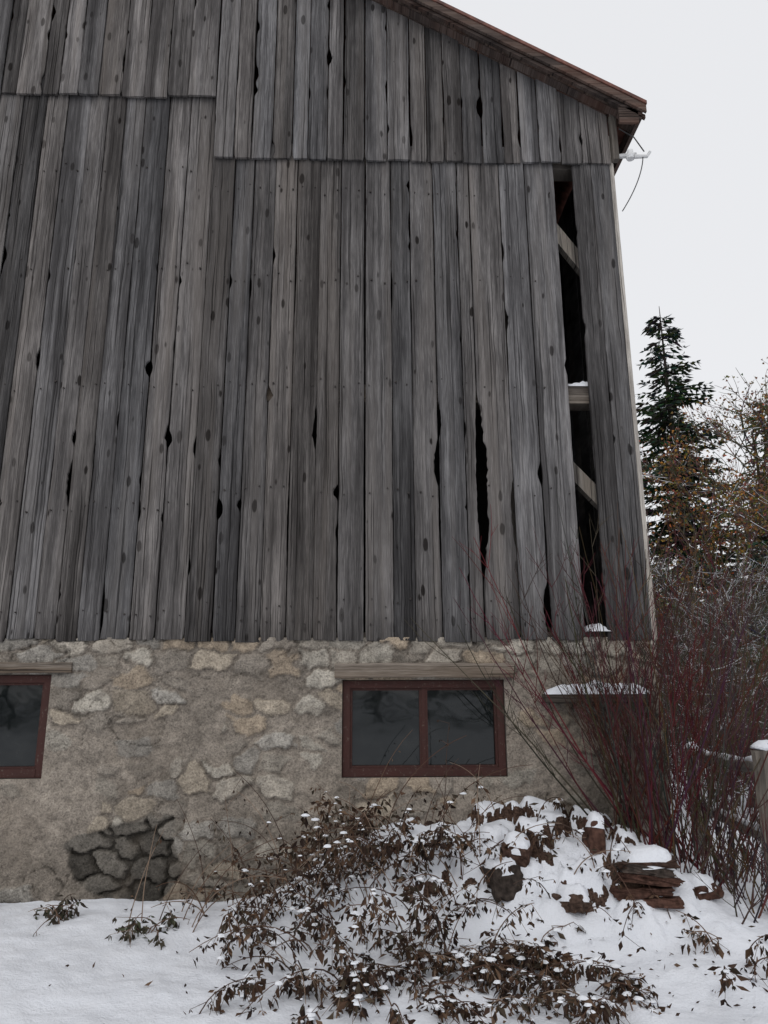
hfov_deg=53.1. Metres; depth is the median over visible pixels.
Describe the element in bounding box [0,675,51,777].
window
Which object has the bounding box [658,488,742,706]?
forest
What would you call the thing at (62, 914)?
withered plant
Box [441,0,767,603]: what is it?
sky
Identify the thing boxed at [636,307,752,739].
spruce tree
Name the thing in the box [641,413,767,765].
ochre leaved tree
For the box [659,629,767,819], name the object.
snowy undergrowth
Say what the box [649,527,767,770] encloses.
snowy bare tree
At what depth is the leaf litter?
4.30 m
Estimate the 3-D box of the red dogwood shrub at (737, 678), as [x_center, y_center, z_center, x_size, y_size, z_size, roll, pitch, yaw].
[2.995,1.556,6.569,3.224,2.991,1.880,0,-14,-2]
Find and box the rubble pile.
[479,811,723,913]
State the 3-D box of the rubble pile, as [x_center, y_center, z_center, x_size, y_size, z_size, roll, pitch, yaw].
[1.417,2.286,5.022,1.635,0.582,0.545,0,-14,-2]
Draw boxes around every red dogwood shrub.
[404,495,767,891]
[584,503,767,885]
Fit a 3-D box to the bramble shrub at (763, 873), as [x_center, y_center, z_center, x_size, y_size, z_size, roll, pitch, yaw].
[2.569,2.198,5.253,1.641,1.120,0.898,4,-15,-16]
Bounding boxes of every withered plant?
[28,894,87,935]
[105,912,189,949]
[676,910,767,986]
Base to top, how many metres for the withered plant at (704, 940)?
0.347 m
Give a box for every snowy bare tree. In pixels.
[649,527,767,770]
[656,561,767,811]
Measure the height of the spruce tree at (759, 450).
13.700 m
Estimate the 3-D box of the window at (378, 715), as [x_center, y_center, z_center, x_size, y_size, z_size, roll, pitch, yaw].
[0.306,1.672,5.957,1.250,0.710,0.094,0,-14,-2]
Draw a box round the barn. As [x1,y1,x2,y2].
[0,0,672,902]
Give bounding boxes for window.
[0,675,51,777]
[342,680,506,776]
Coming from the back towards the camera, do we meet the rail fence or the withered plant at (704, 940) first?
the rail fence
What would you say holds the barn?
on the snow ground
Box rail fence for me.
[684,740,767,889]
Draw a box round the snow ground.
[0,751,767,1023]
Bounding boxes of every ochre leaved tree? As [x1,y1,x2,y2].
[639,357,767,648]
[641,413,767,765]
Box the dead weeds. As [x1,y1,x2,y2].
[124,720,756,1023]
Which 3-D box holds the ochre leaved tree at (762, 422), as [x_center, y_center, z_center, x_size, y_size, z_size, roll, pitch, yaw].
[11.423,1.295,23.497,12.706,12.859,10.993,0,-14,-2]
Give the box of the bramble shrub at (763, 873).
[677,760,767,924]
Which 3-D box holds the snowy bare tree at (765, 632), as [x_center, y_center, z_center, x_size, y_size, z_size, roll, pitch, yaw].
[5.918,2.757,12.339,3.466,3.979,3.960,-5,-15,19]
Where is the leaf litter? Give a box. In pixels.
[49,817,767,1023]
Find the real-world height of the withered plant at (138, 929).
0.246 m
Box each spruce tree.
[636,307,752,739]
[718,401,767,633]
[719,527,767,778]
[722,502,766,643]

